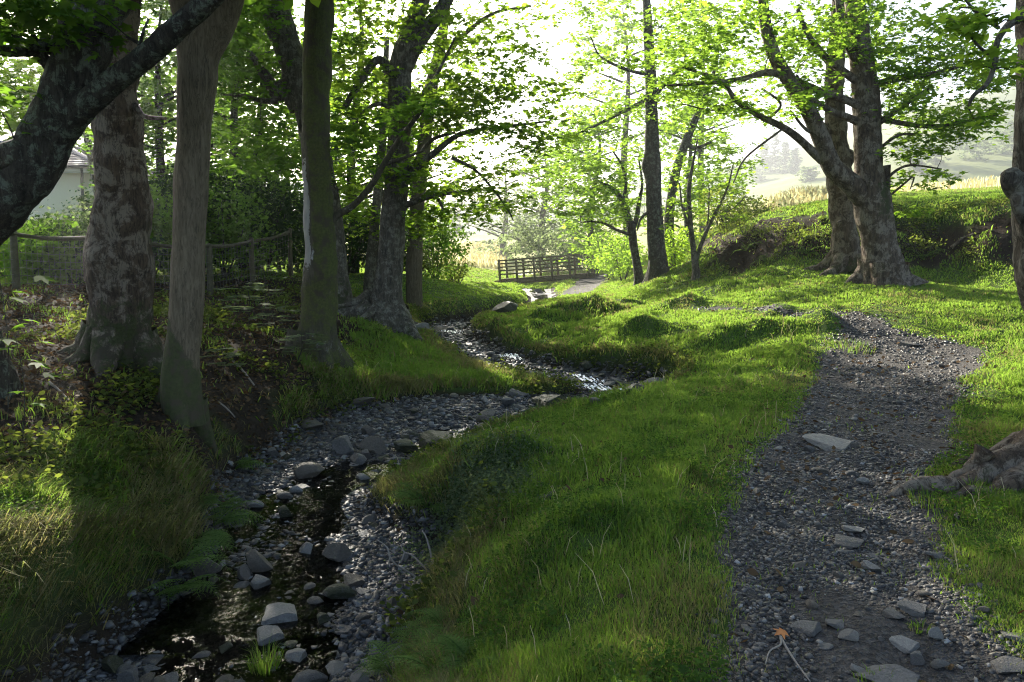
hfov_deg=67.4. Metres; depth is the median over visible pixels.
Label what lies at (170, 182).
shrub
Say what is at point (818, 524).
stone
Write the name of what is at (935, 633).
stone
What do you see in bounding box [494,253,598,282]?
footbridge
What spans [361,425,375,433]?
stone
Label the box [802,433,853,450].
stone
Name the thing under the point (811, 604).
stone
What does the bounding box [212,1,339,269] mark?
beech tree
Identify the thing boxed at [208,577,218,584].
stone
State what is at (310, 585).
stone
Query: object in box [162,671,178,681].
stone
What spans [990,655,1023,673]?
stone
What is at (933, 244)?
bramble
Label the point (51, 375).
sapling
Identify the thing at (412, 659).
fern
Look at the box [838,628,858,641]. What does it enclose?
stone
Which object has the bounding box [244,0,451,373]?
sycamore tree
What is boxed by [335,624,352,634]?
stone
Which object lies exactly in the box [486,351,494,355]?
stone
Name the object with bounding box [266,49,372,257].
sycamore tree
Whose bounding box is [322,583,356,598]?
stone
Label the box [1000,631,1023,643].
stone
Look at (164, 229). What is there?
shrub
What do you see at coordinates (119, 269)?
sycamore tree
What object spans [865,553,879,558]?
stone
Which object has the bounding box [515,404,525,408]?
stone
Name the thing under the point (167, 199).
shrub
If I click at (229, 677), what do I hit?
stone
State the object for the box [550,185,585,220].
valley tree
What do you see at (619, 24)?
ash tree
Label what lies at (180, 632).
stream water
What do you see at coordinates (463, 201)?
valley tree
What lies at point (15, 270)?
stock fence
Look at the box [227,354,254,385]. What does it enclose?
branch
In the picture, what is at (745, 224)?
bramble
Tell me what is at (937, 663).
stone
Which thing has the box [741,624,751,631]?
stone
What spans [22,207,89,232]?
shrub
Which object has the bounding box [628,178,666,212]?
valley tree
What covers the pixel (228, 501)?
fern
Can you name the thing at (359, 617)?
stone
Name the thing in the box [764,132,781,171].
conifer tree
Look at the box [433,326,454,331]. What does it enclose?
stone
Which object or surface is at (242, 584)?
stone
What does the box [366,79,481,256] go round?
elm tree
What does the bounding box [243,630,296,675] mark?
grass tussock
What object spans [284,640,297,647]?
stone
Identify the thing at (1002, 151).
field tree
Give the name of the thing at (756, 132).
sky
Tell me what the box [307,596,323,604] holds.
stone
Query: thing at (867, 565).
stone
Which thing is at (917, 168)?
field tree
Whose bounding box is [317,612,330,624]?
stone
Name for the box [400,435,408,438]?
stone
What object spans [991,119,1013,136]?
field tree
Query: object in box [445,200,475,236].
valley tree
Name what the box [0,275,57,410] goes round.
sapling
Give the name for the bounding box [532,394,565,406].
stone
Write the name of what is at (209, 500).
fern
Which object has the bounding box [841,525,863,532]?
stone
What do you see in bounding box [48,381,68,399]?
branch
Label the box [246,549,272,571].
stone
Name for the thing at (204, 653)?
stone
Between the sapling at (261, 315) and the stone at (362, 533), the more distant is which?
the sapling at (261, 315)
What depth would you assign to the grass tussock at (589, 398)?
9.65 m
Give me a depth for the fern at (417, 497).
7.01 m
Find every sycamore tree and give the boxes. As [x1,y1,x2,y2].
[0,0,94,195]
[0,0,224,400]
[0,1,93,140]
[22,6,151,154]
[57,0,343,378]
[139,42,291,233]
[150,0,320,457]
[155,0,389,308]
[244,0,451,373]
[259,0,443,273]
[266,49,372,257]
[330,0,591,341]
[608,0,1017,286]
[733,0,966,275]
[886,0,1023,498]
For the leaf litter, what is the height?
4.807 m
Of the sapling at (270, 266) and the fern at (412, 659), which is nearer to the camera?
the fern at (412, 659)
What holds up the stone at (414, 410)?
on the stream pebbles
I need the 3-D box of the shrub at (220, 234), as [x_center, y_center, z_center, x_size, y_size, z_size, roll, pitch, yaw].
[-7.045,-2.681,18.652,2.845,2.461,2.642,0,7,0]
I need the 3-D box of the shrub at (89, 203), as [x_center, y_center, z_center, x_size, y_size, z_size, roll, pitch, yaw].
[-9.737,-2.920,19.216,3.093,2.618,2.841,0,7,0]
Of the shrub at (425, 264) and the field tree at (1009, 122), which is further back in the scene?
the field tree at (1009, 122)
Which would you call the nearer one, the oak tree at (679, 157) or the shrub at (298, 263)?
the shrub at (298, 263)
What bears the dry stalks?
on the ground at (950, 232)
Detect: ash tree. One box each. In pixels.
[406,0,556,306]
[555,0,694,248]
[659,0,761,231]
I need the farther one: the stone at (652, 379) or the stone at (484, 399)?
the stone at (484, 399)
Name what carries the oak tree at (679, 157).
on the ground at (950, 232)
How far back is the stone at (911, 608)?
3.68 m
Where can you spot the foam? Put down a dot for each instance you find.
(584, 377)
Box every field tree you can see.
[745,165,767,183]
[794,166,820,182]
[885,136,914,150]
[899,157,931,172]
[921,144,950,165]
[945,133,972,149]
[955,138,995,160]
[986,130,1013,154]
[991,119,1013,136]
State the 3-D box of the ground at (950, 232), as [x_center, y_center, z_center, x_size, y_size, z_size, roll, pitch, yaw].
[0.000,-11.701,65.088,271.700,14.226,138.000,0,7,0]
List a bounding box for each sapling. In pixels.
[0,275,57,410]
[0,335,58,441]
[200,347,246,378]
[214,282,287,327]
[246,265,286,312]
[248,309,299,340]
[276,333,324,359]
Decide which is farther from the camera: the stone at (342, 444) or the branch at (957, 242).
the branch at (957, 242)
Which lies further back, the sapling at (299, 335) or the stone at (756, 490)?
the sapling at (299, 335)
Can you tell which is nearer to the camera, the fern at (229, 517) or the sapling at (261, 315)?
the fern at (229, 517)
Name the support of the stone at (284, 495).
on the stream pebbles
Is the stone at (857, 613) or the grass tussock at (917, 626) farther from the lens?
the stone at (857, 613)
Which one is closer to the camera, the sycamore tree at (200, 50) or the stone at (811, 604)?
the stone at (811, 604)
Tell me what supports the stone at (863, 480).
on the path
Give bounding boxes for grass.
[435,175,1000,269]
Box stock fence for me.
[0,228,292,294]
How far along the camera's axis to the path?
4.67 m
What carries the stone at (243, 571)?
on the stream pebbles
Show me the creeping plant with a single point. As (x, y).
(481, 472)
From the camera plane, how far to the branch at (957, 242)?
19.48 m
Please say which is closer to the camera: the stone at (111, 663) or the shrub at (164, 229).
the stone at (111, 663)
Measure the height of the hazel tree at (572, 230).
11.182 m
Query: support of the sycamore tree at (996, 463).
on the ground at (950, 232)
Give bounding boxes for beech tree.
[139,0,353,267]
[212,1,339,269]
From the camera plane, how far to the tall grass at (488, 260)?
55.45 m
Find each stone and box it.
[90,669,100,675]
[101,655,123,673]
[117,663,131,673]
[117,668,138,681]
[139,672,155,681]
[142,654,165,665]
[143,664,160,673]
[147,650,163,656]
[150,675,164,681]
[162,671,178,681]
[186,550,222,576]
[192,650,210,658]
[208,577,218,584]
[215,674,233,681]
[218,641,232,653]
[233,581,249,587]
[237,563,250,579]
[246,499,263,507]
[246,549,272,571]
[250,574,270,588]
[257,625,283,645]
[261,469,273,473]
[261,602,297,624]
[266,447,280,456]
[276,491,292,498]
[277,505,292,517]
[282,452,291,459]
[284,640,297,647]
[285,648,306,662]
[289,485,302,491]
[292,669,327,681]
[294,462,324,478]
[297,484,309,488]
[299,542,312,553]
[301,419,323,429]
[304,582,315,589]
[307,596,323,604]
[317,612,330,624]
[322,542,350,561]
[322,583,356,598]
[325,660,344,676]
[332,435,353,454]
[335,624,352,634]
[343,573,365,586]
[349,669,369,681]
[350,453,366,464]
[352,397,375,404]
[355,587,371,594]
[355,612,371,621]
[356,473,369,482]
[358,529,368,536]
[359,436,385,454]
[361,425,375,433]
[361,449,371,457]
[362,514,377,524]
[368,522,377,526]
[378,455,389,460]
[380,404,390,407]
[385,594,398,604]
[393,438,417,452]
[396,581,407,585]
[398,552,409,560]
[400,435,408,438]
[409,432,418,436]
[410,408,420,413]
[415,322,429,328]
[419,430,451,447]
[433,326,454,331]
[449,393,457,397]
[476,415,486,421]
[480,409,494,415]
[481,396,487,402]
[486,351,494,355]
[492,301,517,312]
[501,397,514,404]
[508,388,528,396]
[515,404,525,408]
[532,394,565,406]
[539,491,554,500]
[580,360,592,369]
[591,397,599,403]
[603,381,614,384]
[610,377,623,381]
[623,383,643,392]
[642,377,664,383]
[733,630,744,634]
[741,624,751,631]
[753,487,759,493]
[755,642,767,647]
[777,520,786,526]
[790,620,821,636]
[792,561,805,568]
[796,488,803,492]
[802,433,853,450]
[804,445,814,451]
[805,599,817,608]
[814,521,822,528]
[815,467,829,473]
[819,642,833,649]
[825,619,843,629]
[833,571,843,577]
[834,534,863,548]
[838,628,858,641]
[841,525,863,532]
[845,470,855,475]
[847,677,861,681]
[850,443,858,447]
[850,663,864,672]
[853,611,862,616]
[855,664,919,681]
[856,477,869,483]
[861,560,881,570]
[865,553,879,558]
[882,607,904,618]
[889,635,919,653]
[897,599,926,616]
[899,341,919,346]
[910,650,925,664]
[915,590,932,596]
[924,550,944,558]
[928,627,943,639]
[930,659,949,668]
[935,414,944,417]
[976,606,989,612]
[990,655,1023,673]
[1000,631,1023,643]
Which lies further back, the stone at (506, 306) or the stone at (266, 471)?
the stone at (506, 306)
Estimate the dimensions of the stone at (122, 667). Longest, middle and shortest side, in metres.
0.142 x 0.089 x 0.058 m
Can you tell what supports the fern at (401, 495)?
on the ground at (950, 232)
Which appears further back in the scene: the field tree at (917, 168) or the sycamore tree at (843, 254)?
the field tree at (917, 168)
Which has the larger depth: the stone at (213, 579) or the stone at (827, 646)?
the stone at (213, 579)
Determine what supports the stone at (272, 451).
on the stream pebbles
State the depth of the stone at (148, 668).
5.07 m
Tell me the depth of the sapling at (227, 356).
9.80 m
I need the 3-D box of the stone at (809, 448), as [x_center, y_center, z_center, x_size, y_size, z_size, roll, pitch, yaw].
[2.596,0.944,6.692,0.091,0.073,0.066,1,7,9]
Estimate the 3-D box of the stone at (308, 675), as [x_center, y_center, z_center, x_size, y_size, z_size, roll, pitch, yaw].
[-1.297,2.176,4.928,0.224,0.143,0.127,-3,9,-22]
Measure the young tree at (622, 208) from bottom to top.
5.772 m
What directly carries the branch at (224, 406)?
on the ground at (950, 232)
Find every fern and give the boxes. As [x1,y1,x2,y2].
[133,538,236,574]
[141,574,227,602]
[179,528,236,555]
[198,493,227,513]
[205,500,265,528]
[208,491,249,520]
[232,457,269,470]
[354,640,395,680]
[373,650,455,676]
[385,481,448,515]
[385,616,436,667]
[388,484,413,504]
[403,604,448,653]
[422,632,507,675]
[731,241,762,254]
[794,246,820,255]
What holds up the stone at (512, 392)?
on the stream pebbles
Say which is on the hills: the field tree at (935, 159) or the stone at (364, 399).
the field tree at (935, 159)
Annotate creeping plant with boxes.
[367,422,622,596]
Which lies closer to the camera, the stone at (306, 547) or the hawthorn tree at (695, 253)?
the stone at (306, 547)
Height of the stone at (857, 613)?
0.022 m
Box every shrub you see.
[0,212,86,286]
[0,219,54,277]
[17,211,170,284]
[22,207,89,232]
[24,200,90,281]
[66,181,171,271]
[79,185,215,282]
[149,157,267,272]
[150,173,227,260]
[161,181,281,280]
[208,147,302,269]
[212,175,304,272]
[254,186,304,272]
[271,186,352,272]
[295,201,379,274]
[345,207,428,269]
[403,242,447,276]
[406,203,474,281]
[439,256,476,283]
[496,213,574,273]
[531,227,604,273]
[578,223,632,279]
[593,230,647,280]
[664,221,700,267]
[692,180,761,236]
[724,193,785,227]
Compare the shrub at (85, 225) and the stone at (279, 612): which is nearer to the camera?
the stone at (279, 612)
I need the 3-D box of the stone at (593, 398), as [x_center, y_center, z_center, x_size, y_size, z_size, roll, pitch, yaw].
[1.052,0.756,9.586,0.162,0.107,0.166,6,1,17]
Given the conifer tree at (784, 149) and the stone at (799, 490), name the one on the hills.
the conifer tree at (784, 149)
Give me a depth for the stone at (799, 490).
5.44 m
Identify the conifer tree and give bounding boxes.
[757,141,771,173]
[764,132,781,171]
[777,139,791,173]
[787,147,802,174]
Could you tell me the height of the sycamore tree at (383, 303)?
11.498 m
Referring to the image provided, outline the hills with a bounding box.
[0,86,1015,235]
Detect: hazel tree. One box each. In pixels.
[519,85,646,272]
[624,97,763,245]
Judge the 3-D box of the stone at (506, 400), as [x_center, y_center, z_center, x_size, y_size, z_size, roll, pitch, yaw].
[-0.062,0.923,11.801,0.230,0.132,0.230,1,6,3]
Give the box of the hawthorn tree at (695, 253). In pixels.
[658,139,763,279]
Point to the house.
(74, 176)
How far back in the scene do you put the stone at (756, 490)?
5.38 m
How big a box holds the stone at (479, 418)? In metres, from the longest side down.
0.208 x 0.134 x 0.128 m
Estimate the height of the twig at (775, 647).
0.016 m
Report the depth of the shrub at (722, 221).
26.49 m
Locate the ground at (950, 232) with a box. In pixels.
[0,180,1023,681]
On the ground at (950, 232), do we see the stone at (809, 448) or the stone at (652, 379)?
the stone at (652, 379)
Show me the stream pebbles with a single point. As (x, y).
(368, 600)
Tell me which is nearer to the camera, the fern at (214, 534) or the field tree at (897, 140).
the fern at (214, 534)
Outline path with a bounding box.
[560,274,1023,681]
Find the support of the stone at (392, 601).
on the stream pebbles
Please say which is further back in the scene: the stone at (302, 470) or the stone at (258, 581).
the stone at (302, 470)
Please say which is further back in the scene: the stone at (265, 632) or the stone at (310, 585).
the stone at (310, 585)
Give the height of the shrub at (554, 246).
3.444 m
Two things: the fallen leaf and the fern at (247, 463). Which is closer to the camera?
the fallen leaf
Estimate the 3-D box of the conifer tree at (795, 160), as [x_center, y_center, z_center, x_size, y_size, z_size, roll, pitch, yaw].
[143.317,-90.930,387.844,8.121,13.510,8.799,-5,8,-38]
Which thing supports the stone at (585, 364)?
on the stream pebbles
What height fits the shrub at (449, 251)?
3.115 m
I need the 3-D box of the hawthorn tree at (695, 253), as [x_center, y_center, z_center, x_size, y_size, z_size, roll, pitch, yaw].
[5.803,-3.769,22.677,2.681,4.332,2.343,-2,7,-19]
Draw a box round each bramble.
[722,218,760,236]
[752,220,797,238]
[785,221,831,244]
[897,231,946,256]
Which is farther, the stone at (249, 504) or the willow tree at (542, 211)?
the willow tree at (542, 211)
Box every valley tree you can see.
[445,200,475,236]
[449,187,480,213]
[459,192,502,228]
[509,187,541,222]
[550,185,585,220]
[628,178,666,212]
[704,168,747,201]
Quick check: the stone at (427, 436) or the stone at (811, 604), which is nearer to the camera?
the stone at (811, 604)
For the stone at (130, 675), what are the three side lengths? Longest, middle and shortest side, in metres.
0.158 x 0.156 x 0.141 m
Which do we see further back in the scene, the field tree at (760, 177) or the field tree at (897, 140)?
the field tree at (760, 177)
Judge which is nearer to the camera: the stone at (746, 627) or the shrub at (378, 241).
the stone at (746, 627)
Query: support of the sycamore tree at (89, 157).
on the ground at (950, 232)
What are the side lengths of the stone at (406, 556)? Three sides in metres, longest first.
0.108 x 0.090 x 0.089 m
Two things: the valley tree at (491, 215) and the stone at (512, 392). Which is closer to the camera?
the stone at (512, 392)
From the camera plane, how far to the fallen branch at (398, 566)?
5.92 m
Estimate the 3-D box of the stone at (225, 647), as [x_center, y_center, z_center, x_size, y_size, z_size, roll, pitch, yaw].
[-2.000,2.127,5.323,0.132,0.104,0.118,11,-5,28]
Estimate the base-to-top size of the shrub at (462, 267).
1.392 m
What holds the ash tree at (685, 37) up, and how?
on the ground at (950, 232)
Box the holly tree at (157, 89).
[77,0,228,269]
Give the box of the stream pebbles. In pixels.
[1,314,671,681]
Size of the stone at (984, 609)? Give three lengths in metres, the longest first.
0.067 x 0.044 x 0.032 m
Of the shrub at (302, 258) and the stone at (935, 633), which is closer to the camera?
the stone at (935, 633)
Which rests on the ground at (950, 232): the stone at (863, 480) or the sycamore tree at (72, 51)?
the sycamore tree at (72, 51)
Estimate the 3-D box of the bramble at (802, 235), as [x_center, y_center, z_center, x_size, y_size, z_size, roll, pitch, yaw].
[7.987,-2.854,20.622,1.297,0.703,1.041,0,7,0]
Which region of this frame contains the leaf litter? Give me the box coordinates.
[0,195,1023,681]
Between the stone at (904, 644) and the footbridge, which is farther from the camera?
the footbridge
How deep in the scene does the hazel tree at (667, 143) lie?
42.83 m
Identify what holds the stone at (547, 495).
on the ground at (950, 232)
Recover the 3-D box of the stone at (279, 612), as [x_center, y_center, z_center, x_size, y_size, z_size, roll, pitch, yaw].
[-1.746,2.040,5.759,0.274,0.118,0.312,-2,7,-16]
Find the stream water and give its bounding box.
[117,288,622,681]
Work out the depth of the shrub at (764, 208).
28.87 m
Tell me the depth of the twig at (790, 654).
3.33 m
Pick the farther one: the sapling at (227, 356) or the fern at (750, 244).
the fern at (750, 244)
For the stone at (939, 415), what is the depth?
8.01 m
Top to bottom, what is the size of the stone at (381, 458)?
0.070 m
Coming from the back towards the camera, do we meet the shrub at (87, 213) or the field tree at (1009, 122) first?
the field tree at (1009, 122)
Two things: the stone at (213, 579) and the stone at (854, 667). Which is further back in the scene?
the stone at (213, 579)
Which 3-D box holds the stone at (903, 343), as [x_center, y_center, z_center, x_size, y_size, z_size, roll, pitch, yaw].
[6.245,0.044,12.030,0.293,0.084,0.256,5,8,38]
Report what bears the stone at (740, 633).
on the path
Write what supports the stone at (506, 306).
on the ground at (950, 232)
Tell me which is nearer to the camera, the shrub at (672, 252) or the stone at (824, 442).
the stone at (824, 442)
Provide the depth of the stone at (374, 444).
9.53 m
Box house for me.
[0,140,156,222]
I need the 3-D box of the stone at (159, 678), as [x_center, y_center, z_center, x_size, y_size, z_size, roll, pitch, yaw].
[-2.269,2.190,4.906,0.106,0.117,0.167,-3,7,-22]
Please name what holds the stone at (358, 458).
on the stream pebbles
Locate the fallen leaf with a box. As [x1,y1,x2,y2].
[772,628,788,638]
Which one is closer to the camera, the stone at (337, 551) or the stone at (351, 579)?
the stone at (351, 579)
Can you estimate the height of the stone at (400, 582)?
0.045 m
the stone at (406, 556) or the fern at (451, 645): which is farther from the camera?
the stone at (406, 556)
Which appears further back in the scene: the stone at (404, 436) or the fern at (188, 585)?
the stone at (404, 436)
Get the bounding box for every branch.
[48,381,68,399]
[219,401,234,417]
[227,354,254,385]
[376,530,432,582]
[949,232,979,248]
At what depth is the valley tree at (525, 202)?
254.15 m
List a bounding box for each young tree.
[330,37,447,291]
[526,130,672,285]
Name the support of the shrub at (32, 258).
on the ground at (950, 232)
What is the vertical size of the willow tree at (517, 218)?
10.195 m
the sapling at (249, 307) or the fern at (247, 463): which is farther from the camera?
the sapling at (249, 307)
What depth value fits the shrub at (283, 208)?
20.07 m
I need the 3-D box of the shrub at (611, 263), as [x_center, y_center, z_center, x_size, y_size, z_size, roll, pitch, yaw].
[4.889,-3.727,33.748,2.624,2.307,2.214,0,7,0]
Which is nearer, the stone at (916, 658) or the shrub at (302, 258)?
the stone at (916, 658)
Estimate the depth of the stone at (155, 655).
5.24 m
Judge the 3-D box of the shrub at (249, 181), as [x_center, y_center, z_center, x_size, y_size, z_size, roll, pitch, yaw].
[-7.377,-3.587,21.198,3.608,3.475,3.317,0,7,0]
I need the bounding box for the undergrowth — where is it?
[0,194,1011,657]
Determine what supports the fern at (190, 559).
on the ground at (950, 232)
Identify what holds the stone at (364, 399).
on the ground at (950, 232)
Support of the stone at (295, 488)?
on the stream pebbles
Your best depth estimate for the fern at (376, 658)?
4.76 m
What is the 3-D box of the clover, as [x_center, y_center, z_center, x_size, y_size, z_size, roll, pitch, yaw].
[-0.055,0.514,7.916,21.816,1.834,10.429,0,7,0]
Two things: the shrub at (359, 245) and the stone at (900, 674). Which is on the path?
the stone at (900, 674)
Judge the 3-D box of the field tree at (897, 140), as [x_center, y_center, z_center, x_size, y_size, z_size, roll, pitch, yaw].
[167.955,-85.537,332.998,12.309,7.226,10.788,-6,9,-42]
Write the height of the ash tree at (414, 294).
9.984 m
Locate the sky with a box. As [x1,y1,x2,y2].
[0,0,1017,213]
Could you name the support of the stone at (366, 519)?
on the stream pebbles
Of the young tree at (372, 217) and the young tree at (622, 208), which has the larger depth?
the young tree at (622, 208)
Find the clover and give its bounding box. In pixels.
[0,309,1023,681]
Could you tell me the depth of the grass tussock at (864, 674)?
3.16 m
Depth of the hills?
315.29 m
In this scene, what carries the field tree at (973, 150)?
on the hills
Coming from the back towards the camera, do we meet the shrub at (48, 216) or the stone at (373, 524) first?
the shrub at (48, 216)
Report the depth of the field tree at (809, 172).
300.68 m
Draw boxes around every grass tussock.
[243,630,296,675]
[572,390,614,406]
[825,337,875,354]
[851,662,894,681]
[906,617,932,633]
[907,486,952,509]
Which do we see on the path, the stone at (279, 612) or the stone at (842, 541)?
the stone at (842, 541)
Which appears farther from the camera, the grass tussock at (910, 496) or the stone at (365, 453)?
the stone at (365, 453)
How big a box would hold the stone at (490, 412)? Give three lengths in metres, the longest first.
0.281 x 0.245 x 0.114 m
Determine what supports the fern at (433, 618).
on the ground at (950, 232)
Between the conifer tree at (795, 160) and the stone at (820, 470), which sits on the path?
the stone at (820, 470)
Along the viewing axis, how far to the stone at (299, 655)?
5.20 m
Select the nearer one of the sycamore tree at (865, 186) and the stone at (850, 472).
the stone at (850, 472)
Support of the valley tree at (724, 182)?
on the hills
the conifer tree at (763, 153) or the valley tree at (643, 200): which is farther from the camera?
the conifer tree at (763, 153)
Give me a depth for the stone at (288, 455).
9.15 m
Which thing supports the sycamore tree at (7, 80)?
on the ground at (950, 232)
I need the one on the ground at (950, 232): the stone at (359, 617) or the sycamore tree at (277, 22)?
the sycamore tree at (277, 22)
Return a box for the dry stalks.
[12,303,1023,681]
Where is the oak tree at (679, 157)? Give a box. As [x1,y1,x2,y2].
[636,0,783,267]
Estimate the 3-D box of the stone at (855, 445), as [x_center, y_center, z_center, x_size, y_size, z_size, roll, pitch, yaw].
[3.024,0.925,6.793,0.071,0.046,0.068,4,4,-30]
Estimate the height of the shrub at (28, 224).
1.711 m
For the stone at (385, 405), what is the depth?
11.28 m
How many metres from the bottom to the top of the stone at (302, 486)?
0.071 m
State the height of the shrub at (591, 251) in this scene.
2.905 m
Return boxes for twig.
[765,636,781,663]
[778,635,810,681]
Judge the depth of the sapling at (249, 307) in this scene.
12.85 m
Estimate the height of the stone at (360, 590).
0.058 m
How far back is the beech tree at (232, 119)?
22.15 m
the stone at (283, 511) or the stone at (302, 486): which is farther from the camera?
the stone at (302, 486)
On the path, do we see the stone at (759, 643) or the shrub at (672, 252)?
the stone at (759, 643)
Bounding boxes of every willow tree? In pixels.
[464,158,560,258]
[487,143,601,269]
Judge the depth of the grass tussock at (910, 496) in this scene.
5.24 m
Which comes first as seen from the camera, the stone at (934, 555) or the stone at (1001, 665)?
the stone at (1001, 665)
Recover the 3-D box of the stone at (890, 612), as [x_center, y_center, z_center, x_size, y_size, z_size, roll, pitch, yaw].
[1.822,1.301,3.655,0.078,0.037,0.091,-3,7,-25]
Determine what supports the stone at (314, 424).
on the stream pebbles
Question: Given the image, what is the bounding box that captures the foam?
[441,330,621,396]
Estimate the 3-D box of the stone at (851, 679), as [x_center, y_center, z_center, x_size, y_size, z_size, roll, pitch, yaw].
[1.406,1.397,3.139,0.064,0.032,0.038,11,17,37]
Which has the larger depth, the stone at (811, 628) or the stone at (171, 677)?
the stone at (171, 677)
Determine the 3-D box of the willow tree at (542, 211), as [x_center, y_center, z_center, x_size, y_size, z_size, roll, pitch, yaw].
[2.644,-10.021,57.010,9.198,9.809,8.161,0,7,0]
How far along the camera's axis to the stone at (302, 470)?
8.63 m
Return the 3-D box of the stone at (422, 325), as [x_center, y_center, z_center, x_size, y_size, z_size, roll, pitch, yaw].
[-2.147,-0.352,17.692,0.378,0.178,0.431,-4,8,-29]
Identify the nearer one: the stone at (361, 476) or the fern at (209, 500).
the fern at (209, 500)
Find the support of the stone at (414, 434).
on the stream pebbles
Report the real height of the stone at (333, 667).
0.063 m
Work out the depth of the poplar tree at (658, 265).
25.10 m
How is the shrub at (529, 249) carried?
on the ground at (950, 232)
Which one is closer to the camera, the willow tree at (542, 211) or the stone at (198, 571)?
the stone at (198, 571)
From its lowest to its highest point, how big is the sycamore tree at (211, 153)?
11.734 m
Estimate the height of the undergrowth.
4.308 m
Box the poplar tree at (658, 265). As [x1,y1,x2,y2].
[515,0,709,283]
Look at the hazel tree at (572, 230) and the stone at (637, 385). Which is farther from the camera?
the hazel tree at (572, 230)
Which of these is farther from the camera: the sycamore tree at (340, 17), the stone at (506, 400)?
the sycamore tree at (340, 17)
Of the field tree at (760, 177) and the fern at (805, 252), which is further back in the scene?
the field tree at (760, 177)
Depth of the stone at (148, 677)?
4.92 m
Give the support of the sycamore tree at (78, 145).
on the ground at (950, 232)
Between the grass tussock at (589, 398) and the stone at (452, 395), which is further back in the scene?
the stone at (452, 395)
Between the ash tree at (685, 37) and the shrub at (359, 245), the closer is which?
the shrub at (359, 245)
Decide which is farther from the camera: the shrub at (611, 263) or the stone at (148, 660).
the shrub at (611, 263)
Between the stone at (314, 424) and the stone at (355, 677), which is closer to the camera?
the stone at (355, 677)
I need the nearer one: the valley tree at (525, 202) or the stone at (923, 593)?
the stone at (923, 593)
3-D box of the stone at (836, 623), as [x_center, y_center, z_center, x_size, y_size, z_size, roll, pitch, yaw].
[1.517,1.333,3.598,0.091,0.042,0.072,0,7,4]

